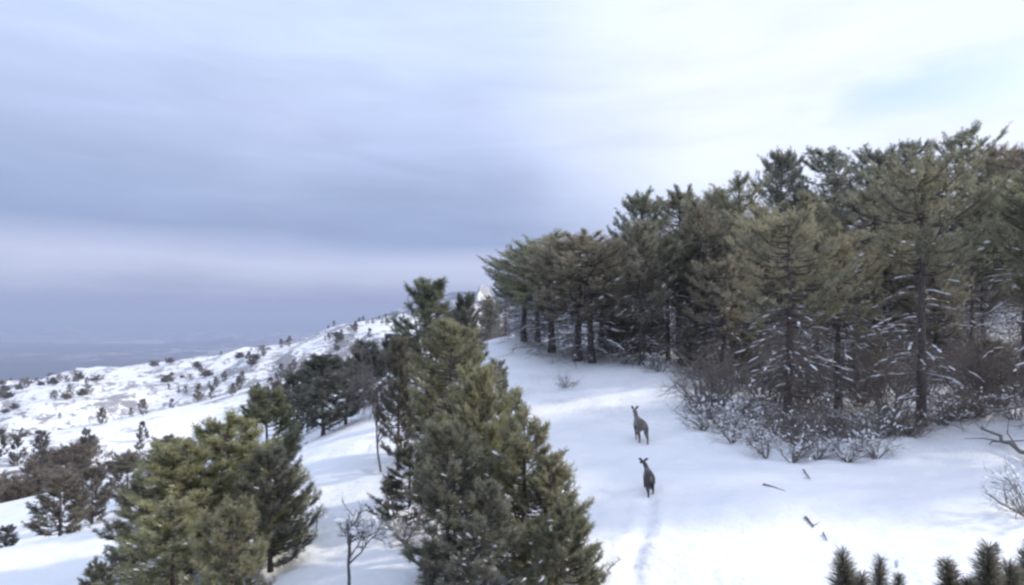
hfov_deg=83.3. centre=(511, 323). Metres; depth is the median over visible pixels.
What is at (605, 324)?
young pine
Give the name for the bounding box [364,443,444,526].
pine tree
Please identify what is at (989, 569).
young pine
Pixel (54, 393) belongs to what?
scrub bush
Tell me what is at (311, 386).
pine
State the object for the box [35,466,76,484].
scrub bush
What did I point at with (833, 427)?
brown brush
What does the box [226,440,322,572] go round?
pine tree
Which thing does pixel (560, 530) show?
pine tree
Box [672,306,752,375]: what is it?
undergrowth shrub
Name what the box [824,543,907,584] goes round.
young pine
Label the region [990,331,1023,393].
undergrowth shrub
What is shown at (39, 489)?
scrub bush
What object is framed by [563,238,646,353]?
pine tree
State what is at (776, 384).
undergrowth shrub
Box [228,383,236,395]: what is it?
pine
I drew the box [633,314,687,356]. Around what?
undergrowth shrub
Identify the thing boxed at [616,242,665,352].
pine tree
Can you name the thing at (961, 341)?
undergrowth shrub
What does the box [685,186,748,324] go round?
pine tree
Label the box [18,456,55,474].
scrub bush
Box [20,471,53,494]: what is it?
scrub bush
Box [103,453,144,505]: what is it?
evergreen bush
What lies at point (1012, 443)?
fallen branch
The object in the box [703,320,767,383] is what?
undergrowth shrub
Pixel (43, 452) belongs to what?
pine
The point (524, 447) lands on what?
pine tree
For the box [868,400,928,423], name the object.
brown brush
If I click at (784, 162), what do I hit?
pine tree
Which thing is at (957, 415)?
brown brush
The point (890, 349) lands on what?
undergrowth shrub
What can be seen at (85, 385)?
scrub bush
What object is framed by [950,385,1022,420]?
bare shrub
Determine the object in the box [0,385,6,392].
pine
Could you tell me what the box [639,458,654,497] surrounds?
deer
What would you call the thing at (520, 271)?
pine tree
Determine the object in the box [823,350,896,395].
undergrowth shrub
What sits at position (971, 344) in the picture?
undergrowth shrub
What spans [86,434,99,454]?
pine
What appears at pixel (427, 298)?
pine tree
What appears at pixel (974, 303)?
undergrowth shrub
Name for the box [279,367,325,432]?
pine tree
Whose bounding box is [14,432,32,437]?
scrub bush
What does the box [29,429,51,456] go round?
pine
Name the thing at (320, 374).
pine
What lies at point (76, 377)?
pine
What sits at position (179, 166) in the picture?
sky
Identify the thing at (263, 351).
pine
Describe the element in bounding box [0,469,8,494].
scrub bush
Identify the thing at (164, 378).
scrub bush
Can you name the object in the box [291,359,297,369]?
pine
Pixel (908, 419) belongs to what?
brown brush
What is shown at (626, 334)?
young pine
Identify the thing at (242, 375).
pine
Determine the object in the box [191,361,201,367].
scrub bush
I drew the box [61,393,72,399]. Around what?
scrub bush
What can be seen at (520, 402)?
pine sapling
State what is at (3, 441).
pine
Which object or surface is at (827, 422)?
brown brush
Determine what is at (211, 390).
pine
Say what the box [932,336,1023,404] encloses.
undergrowth shrub
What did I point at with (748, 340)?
young pine
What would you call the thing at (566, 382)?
bare shrub
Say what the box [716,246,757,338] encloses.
pine tree
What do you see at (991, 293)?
undergrowth shrub
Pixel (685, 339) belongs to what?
young pine
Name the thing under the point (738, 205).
pine tree
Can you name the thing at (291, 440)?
pine tree
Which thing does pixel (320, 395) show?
pine tree
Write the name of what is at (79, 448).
scrub bush
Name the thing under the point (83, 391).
scrub bush
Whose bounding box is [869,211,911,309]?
pine tree
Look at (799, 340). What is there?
undergrowth shrub
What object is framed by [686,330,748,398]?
undergrowth shrub
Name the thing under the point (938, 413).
bare shrub
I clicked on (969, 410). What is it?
brown brush
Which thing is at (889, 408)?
brown brush
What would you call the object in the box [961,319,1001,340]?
undergrowth shrub
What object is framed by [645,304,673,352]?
undergrowth shrub
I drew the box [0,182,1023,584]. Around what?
ground
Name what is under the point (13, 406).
scrub bush
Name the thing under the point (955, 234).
pine tree
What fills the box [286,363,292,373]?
pine
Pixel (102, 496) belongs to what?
evergreen bush
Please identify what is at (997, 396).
brown brush
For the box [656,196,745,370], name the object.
pine tree
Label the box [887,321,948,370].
undergrowth shrub
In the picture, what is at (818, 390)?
undergrowth shrub
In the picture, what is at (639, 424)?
deer
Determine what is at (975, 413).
brown brush
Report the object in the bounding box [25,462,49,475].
scrub bush
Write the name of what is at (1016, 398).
brown brush
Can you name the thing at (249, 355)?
pine
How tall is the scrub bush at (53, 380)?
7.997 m
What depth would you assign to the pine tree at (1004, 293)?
38.44 m
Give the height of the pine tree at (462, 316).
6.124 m
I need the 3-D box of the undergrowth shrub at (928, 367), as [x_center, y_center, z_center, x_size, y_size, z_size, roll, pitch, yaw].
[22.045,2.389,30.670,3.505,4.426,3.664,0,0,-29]
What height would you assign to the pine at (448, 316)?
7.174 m
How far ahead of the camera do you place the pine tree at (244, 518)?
8.62 m
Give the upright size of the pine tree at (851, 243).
9.451 m
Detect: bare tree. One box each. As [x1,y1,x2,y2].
[315,501,329,528]
[332,495,396,584]
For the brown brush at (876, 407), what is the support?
on the ground
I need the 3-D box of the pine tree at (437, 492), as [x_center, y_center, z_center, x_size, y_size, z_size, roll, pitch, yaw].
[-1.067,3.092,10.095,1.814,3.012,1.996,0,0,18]
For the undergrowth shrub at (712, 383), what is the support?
on the ground
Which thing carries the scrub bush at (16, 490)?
on the ground
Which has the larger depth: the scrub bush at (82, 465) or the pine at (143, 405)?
the pine at (143, 405)
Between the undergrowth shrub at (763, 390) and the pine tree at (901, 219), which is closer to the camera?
the undergrowth shrub at (763, 390)
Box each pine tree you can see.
[79,478,197,584]
[93,494,259,584]
[105,435,261,580]
[115,407,321,565]
[164,436,233,541]
[178,492,279,584]
[223,385,308,498]
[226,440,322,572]
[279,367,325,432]
[285,352,353,436]
[321,358,369,424]
[326,334,419,471]
[339,338,391,403]
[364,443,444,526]
[371,335,418,470]
[376,333,395,386]
[382,275,478,439]
[394,414,497,584]
[404,315,501,473]
[415,476,547,584]
[435,359,528,551]
[448,290,488,402]
[450,403,601,584]
[474,243,569,343]
[477,294,504,341]
[486,451,622,584]
[489,227,610,356]
[489,273,518,337]
[493,252,573,341]
[517,497,612,584]
[519,227,638,365]
[531,234,641,365]
[556,254,627,342]
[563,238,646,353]
[567,238,679,351]
[601,218,681,368]
[606,185,680,330]
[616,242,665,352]
[644,228,702,363]
[648,183,710,343]
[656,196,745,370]
[660,213,736,364]
[665,236,718,344]
[681,252,765,384]
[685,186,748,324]
[699,169,781,323]
[707,201,883,424]
[708,201,817,380]
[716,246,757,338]
[748,145,810,315]
[771,188,863,381]
[774,144,890,318]
[793,222,906,417]
[797,219,853,336]
[818,180,935,385]
[822,178,851,226]
[838,138,1011,432]
[838,142,931,300]
[850,241,925,377]
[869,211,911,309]
[880,136,942,284]
[882,210,973,369]
[884,232,984,383]
[904,120,1015,310]
[939,231,1020,356]
[940,170,1023,398]
[946,231,1008,359]
[958,141,1022,287]
[966,169,1023,429]
[970,142,1023,306]
[981,205,1023,348]
[989,228,1023,352]
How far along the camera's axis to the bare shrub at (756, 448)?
18.33 m
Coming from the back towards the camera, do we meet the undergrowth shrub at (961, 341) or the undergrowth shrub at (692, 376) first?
the undergrowth shrub at (961, 341)
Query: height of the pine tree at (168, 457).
2.964 m
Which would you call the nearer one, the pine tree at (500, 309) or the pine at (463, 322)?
the pine tree at (500, 309)
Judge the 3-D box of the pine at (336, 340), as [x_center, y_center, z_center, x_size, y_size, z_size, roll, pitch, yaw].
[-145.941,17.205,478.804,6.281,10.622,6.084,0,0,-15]
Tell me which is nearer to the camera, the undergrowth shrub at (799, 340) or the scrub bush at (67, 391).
the undergrowth shrub at (799, 340)
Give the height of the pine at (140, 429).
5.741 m
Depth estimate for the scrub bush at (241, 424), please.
99.93 m
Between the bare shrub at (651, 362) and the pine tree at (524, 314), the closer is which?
the bare shrub at (651, 362)
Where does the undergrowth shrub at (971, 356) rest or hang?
on the ground
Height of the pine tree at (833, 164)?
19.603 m
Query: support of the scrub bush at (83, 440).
on the ground
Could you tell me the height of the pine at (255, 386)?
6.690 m
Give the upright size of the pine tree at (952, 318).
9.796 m
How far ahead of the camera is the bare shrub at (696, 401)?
23.91 m
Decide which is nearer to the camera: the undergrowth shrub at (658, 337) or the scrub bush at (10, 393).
the undergrowth shrub at (658, 337)
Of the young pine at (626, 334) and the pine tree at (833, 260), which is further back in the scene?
the pine tree at (833, 260)
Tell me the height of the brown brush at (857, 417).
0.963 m
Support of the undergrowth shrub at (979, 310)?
on the ground
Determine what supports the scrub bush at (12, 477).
on the ground
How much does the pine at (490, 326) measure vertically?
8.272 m
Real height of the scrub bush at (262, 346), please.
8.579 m
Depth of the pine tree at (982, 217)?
41.24 m
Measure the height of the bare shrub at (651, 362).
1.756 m
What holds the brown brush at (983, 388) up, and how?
on the ground
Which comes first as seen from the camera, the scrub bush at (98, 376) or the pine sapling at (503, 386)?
the pine sapling at (503, 386)
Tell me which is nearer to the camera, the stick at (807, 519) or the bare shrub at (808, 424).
the stick at (807, 519)
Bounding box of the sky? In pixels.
[0,0,1023,333]
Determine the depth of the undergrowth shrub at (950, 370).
29.97 m
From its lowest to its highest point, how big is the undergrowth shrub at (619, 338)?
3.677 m
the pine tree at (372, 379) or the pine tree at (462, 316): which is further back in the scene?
the pine tree at (462, 316)
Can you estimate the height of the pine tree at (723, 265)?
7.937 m
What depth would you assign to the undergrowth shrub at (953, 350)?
37.04 m
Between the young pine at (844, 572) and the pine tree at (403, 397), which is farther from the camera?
the pine tree at (403, 397)
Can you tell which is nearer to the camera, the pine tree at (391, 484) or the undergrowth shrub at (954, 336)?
the pine tree at (391, 484)
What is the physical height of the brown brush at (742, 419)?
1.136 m
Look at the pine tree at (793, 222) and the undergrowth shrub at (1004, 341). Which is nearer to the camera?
the pine tree at (793, 222)
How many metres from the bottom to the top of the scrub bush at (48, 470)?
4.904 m
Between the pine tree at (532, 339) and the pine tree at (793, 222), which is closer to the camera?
the pine tree at (793, 222)
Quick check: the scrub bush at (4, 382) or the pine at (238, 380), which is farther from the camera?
the scrub bush at (4, 382)
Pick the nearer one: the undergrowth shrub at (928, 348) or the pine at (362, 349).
the undergrowth shrub at (928, 348)
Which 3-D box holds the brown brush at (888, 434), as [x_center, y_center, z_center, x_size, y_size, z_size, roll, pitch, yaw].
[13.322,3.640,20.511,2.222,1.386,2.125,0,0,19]
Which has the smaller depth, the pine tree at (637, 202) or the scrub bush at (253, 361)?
the pine tree at (637, 202)
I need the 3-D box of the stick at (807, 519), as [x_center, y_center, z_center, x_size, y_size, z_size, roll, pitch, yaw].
[6.546,4.317,12.653,0.156,0.155,0.641,0,0,5]
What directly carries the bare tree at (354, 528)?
on the ground
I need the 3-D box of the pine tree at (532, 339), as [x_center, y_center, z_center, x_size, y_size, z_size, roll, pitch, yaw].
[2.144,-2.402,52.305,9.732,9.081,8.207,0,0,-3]
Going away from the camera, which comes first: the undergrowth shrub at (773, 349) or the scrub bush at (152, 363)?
the undergrowth shrub at (773, 349)
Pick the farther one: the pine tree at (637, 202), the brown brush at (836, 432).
the pine tree at (637, 202)
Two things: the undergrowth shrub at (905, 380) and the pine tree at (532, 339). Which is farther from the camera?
the pine tree at (532, 339)
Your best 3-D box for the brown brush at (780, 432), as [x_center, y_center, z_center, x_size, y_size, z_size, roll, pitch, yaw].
[9.920,3.572,20.299,3.286,1.412,2.171,0,0,-35]
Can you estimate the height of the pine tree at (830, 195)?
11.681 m
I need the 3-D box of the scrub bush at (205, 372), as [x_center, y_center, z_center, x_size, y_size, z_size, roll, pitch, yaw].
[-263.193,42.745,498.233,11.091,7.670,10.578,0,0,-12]
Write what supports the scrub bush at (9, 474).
on the ground
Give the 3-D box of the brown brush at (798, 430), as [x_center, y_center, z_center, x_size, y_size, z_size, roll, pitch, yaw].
[9.525,3.493,18.843,2.513,1.856,3.578,0,0,18]
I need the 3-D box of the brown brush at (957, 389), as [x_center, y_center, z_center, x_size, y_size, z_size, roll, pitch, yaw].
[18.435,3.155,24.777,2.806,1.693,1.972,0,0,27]
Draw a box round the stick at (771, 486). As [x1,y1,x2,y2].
[763,483,784,490]
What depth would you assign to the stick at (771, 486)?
15.05 m
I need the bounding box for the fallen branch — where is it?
[964,419,1023,453]
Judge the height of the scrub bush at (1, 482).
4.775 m
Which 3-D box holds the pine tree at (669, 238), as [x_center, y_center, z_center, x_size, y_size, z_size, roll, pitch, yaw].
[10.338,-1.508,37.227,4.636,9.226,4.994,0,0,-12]
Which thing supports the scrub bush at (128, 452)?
on the ground
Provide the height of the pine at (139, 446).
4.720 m
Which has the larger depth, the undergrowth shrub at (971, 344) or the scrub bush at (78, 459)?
the scrub bush at (78, 459)
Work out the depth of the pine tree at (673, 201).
51.47 m
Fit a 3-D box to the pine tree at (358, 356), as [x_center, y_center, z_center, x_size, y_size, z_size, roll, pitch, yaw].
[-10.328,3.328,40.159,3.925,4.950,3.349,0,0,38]
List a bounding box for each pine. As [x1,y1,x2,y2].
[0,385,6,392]
[0,429,12,456]
[8,436,28,465]
[18,379,26,389]
[24,377,30,387]
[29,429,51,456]
[29,448,52,471]
[64,455,71,467]
[72,373,78,381]
[80,427,91,440]
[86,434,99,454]
[96,407,107,423]
[134,434,144,452]
[135,421,148,439]
[136,398,148,415]
[167,371,174,381]
[168,398,174,407]
[193,384,203,400]
[208,386,215,397]
[212,377,218,387]
[220,371,227,381]
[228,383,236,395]
[234,376,243,390]
[239,371,244,379]
[244,351,252,364]
[246,383,263,411]
[260,348,265,356]
[266,379,282,407]
[266,381,275,415]
[274,363,285,379]
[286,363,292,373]
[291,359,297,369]
[301,359,319,393]
[310,365,334,387]
[333,338,339,350]
[338,329,344,339]
[352,340,370,376]
[411,329,427,356]
[438,312,459,349]
[454,304,476,343]
[475,300,503,340]
[596,311,620,350]
[611,304,649,354]
[626,292,670,347]
[672,326,709,372]
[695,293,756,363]
[729,330,770,386]
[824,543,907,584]
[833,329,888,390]
[930,538,1023,584]
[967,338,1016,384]
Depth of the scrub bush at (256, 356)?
502.00 m
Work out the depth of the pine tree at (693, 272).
40.08 m
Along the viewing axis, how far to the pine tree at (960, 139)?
55.03 m
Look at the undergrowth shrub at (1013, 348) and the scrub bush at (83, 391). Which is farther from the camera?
the scrub bush at (83, 391)
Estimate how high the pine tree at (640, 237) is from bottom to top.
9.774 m
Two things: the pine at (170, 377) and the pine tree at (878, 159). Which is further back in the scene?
the pine at (170, 377)
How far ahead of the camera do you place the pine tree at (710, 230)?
37.53 m
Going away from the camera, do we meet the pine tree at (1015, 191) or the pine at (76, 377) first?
the pine tree at (1015, 191)
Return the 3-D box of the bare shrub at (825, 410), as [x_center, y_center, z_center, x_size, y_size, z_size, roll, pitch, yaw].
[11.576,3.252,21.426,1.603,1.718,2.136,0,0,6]
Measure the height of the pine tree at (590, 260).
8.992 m
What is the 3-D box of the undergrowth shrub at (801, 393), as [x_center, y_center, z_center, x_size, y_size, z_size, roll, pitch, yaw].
[12.859,2.147,24.925,2.953,4.530,4.204,0,0,-11]
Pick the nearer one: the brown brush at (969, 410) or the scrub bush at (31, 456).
the brown brush at (969, 410)
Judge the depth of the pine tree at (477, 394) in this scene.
11.45 m
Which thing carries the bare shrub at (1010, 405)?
on the ground
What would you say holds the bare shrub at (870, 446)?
on the ground
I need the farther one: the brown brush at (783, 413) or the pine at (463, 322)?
the pine at (463, 322)
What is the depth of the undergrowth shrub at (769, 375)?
26.75 m
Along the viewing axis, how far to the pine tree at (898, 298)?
35.63 m
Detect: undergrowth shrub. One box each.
[605,307,654,353]
[608,318,661,354]
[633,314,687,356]
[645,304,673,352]
[656,337,768,410]
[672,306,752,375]
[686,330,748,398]
[691,356,756,406]
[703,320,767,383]
[718,353,784,399]
[730,329,826,403]
[747,309,782,385]
[757,322,809,388]
[766,324,829,372]
[767,335,822,415]
[769,335,845,413]
[776,330,832,394]
[798,343,863,410]
[819,332,886,411]
[823,311,913,403]
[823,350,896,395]
[840,327,943,411]
[859,335,928,397]
[863,344,943,403]
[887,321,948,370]
[887,323,955,364]
[888,336,966,395]
[909,332,988,370]
[927,321,1001,378]
[930,339,999,393]
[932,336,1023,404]
[933,329,1021,394]
[936,317,1020,383]
[941,326,1021,397]
[944,319,969,356]
[953,287,1003,331]
[959,326,1020,356]
[961,287,985,319]
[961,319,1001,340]
[965,331,1020,360]
[975,284,999,306]
[985,338,1023,395]
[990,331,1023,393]
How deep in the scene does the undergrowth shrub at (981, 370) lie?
27.03 m
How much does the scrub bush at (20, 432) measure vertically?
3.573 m
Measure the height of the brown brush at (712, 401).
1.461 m
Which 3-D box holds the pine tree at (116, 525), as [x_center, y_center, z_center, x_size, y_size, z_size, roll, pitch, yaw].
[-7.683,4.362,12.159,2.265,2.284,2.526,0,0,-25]
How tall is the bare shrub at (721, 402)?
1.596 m
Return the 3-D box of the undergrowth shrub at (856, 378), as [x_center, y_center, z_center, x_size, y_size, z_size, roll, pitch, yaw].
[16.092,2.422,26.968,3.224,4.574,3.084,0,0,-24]
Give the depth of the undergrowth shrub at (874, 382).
25.24 m
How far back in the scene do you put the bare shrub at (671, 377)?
29.22 m
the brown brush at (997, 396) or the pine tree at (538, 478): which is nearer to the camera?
the pine tree at (538, 478)
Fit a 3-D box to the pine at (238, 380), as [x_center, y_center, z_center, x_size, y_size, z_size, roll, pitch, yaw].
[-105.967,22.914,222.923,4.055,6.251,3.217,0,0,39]
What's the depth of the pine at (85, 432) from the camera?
143.53 m
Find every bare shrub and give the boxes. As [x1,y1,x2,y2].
[370,499,439,544]
[553,366,582,387]
[611,342,637,365]
[641,348,679,372]
[662,366,694,392]
[666,389,721,431]
[678,387,724,414]
[693,389,748,428]
[706,397,756,443]
[710,371,776,414]
[730,422,782,459]
[739,404,791,441]
[748,403,795,435]
[758,420,829,462]
[782,409,838,441]
[784,421,851,459]
[797,392,847,432]
[819,428,885,463]
[823,400,874,438]
[844,409,911,439]
[844,420,906,458]
[868,405,923,435]
[927,386,974,425]
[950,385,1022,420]
[980,455,1023,517]
[984,385,1023,419]
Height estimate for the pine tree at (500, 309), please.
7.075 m
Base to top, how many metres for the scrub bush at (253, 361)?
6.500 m
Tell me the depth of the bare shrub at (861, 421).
20.40 m
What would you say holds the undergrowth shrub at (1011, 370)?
on the ground
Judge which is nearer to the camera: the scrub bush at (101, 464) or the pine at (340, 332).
the scrub bush at (101, 464)
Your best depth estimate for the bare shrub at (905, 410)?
21.11 m
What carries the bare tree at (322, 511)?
on the ground
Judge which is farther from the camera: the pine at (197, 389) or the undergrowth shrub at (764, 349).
the pine at (197, 389)
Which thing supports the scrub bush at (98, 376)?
on the ground
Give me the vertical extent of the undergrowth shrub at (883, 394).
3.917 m
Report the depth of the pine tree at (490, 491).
8.28 m
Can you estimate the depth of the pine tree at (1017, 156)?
52.71 m
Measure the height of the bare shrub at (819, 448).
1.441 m
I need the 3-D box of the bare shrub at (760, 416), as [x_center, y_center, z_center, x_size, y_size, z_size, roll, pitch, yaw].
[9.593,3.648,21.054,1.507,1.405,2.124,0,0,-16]
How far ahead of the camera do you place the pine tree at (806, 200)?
37.23 m
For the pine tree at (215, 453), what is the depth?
14.63 m
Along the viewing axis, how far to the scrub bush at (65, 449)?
129.26 m
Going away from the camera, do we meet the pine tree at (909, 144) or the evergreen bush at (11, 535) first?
the evergreen bush at (11, 535)
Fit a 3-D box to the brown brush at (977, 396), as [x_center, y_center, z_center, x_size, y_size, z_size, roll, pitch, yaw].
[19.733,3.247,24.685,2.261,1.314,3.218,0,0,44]
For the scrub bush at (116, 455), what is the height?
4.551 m
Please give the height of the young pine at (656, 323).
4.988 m
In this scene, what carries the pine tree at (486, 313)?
on the ground
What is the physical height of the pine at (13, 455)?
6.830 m
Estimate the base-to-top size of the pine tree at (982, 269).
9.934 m
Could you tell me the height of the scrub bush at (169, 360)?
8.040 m
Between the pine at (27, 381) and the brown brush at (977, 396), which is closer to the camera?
the brown brush at (977, 396)
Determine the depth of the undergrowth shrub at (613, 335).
41.06 m
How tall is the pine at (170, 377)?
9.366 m
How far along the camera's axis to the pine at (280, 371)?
217.21 m
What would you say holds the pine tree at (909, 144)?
on the ground
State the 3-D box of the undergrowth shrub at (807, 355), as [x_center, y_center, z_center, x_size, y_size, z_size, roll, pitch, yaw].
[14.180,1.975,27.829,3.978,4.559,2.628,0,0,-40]
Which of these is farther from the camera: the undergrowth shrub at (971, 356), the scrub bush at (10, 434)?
the scrub bush at (10, 434)
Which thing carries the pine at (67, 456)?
on the ground
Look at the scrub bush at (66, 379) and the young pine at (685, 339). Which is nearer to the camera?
the young pine at (685, 339)
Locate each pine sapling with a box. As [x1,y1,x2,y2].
[77,556,117,584]
[487,355,514,417]
[497,390,526,476]
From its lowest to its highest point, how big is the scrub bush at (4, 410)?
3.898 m
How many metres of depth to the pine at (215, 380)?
440.71 m
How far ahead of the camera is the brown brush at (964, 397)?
23.56 m
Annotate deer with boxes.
[631,405,648,444]
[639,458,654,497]
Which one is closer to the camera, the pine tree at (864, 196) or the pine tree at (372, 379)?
the pine tree at (372, 379)
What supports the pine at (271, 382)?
on the ground
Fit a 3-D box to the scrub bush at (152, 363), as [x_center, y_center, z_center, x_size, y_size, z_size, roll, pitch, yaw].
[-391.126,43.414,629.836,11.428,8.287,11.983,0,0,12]
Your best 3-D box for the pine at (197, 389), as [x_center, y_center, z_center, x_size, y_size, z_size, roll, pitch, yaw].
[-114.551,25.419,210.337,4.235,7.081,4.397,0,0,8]
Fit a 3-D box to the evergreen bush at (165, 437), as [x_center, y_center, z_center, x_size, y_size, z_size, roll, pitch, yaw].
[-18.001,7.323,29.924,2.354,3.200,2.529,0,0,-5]
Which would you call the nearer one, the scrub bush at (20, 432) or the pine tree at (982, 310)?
the pine tree at (982, 310)
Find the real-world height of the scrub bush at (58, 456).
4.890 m
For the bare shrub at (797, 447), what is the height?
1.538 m
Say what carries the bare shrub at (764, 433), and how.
on the ground
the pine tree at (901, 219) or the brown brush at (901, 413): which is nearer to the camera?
the brown brush at (901, 413)
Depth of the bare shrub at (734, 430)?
19.78 m
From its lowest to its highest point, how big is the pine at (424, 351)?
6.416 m
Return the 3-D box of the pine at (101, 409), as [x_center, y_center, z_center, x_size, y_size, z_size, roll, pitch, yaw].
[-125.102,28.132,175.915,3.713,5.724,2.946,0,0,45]
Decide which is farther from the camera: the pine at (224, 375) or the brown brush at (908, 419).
the pine at (224, 375)
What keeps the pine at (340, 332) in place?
on the ground
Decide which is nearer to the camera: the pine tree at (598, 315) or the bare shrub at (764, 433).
the bare shrub at (764, 433)
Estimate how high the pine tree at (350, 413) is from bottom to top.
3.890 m
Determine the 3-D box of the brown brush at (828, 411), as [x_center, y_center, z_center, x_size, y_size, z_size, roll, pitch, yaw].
[11.708,3.355,21.061,2.694,1.771,1.892,0,0,9]
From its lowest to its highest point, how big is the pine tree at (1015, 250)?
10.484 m
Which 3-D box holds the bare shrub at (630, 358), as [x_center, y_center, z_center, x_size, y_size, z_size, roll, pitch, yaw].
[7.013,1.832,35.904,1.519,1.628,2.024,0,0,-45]
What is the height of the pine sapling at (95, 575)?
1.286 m
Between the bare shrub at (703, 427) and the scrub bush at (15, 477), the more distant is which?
the scrub bush at (15, 477)
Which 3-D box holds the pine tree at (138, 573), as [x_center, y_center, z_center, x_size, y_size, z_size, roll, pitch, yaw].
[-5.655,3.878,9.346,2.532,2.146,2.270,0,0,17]
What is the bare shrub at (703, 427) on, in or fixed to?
on the ground
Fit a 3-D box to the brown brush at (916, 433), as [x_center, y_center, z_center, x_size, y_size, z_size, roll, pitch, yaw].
[13.976,3.713,20.318,2.713,1.198,2.596,0,0,7]
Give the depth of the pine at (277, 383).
80.04 m
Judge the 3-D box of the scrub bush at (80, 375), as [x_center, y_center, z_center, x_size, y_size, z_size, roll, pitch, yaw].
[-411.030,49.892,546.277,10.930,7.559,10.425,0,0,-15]
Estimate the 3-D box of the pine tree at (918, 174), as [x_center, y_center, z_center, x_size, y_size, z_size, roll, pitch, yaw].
[15.346,-0.947,22.133,5.910,11.560,5.340,0,0,-26]
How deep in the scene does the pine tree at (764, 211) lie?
33.36 m
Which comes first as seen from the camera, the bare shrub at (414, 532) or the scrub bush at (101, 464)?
the bare shrub at (414, 532)
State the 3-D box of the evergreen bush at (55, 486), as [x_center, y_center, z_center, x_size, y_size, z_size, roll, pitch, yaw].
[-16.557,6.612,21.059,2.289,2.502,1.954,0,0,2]
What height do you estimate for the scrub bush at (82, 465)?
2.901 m
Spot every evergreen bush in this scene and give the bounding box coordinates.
[0,524,20,547]
[21,471,96,536]
[62,464,113,523]
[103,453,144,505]
[142,433,174,476]
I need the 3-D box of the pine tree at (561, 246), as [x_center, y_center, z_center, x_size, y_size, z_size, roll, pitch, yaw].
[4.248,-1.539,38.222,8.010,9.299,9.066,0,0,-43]
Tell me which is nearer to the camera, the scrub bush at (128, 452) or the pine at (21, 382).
the scrub bush at (128, 452)
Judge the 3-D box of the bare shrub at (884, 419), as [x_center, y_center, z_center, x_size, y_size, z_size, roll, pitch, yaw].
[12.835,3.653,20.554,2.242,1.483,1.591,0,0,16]
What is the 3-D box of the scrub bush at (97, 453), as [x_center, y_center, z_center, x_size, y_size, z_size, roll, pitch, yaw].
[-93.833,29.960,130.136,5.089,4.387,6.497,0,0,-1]
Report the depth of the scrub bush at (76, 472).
97.09 m
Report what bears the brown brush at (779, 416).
on the ground
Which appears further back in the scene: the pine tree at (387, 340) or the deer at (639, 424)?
the pine tree at (387, 340)
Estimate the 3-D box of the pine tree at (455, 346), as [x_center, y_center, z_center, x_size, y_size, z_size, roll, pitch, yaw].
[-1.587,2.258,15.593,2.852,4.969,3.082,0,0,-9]
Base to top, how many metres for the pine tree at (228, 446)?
3.374 m
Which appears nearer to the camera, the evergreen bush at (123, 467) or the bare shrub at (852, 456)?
the bare shrub at (852, 456)
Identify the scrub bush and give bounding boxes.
[0,379,7,385]
[0,408,10,412]
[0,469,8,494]
[0,470,15,477]
[0,474,5,493]
[0,474,29,502]
[0,479,37,502]
[1,427,11,438]
[2,391,15,397]
[6,471,24,483]
[7,428,29,437]
[9,403,20,408]
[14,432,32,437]
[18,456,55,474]
[20,451,47,473]
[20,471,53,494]
[21,475,51,495]
[22,462,73,480]
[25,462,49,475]
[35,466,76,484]
[36,446,73,465]
[37,381,45,385]
[46,376,60,384]
[49,389,63,399]
[52,469,83,483]
[53,445,74,454]
[59,375,71,381]
[60,389,77,396]
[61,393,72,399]
[62,440,98,457]
[64,451,94,467]
[67,466,88,480]
[72,373,85,378]
[73,461,95,468]
[76,388,88,396]
[76,433,98,444]
[80,384,94,392]
[86,446,113,463]
[88,374,104,381]
[88,458,114,475]
[102,451,140,472]
[124,448,144,461]
[148,360,159,366]
[160,374,173,381]
[165,357,174,363]
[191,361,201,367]
[200,369,213,376]
[220,413,247,428]
[234,352,244,357]
[249,358,257,364]
[251,353,260,358]
[255,345,268,351]
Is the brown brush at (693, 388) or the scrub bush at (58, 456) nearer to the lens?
the brown brush at (693, 388)
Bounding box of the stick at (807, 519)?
[804,516,819,526]
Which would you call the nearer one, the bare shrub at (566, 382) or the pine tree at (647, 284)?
the bare shrub at (566, 382)
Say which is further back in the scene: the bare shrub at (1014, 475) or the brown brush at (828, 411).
the brown brush at (828, 411)
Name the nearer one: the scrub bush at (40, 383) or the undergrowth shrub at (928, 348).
the undergrowth shrub at (928, 348)
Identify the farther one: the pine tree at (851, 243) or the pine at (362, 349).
the pine at (362, 349)
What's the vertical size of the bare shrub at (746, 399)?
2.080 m
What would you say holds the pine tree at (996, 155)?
on the ground
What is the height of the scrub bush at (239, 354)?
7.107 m
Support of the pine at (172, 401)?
on the ground
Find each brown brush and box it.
[678,381,724,396]
[683,384,733,413]
[697,404,764,427]
[753,401,816,435]
[754,400,818,425]
[759,406,826,441]
[762,402,846,450]
[786,405,903,442]
[796,412,867,437]
[797,392,871,432]
[798,402,861,434]
[833,408,888,427]
[844,391,908,424]
[858,404,917,436]
[860,409,927,422]
[863,396,943,421]
[867,408,950,438]
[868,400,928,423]
[876,405,942,434]
[909,400,980,423]
[913,383,979,408]
[928,392,993,420]
[931,396,1001,421]
[936,385,1019,414]
[941,383,1001,408]
[951,376,1003,402]
[972,386,1023,406]
[975,388,1022,408]
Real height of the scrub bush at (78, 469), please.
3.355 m

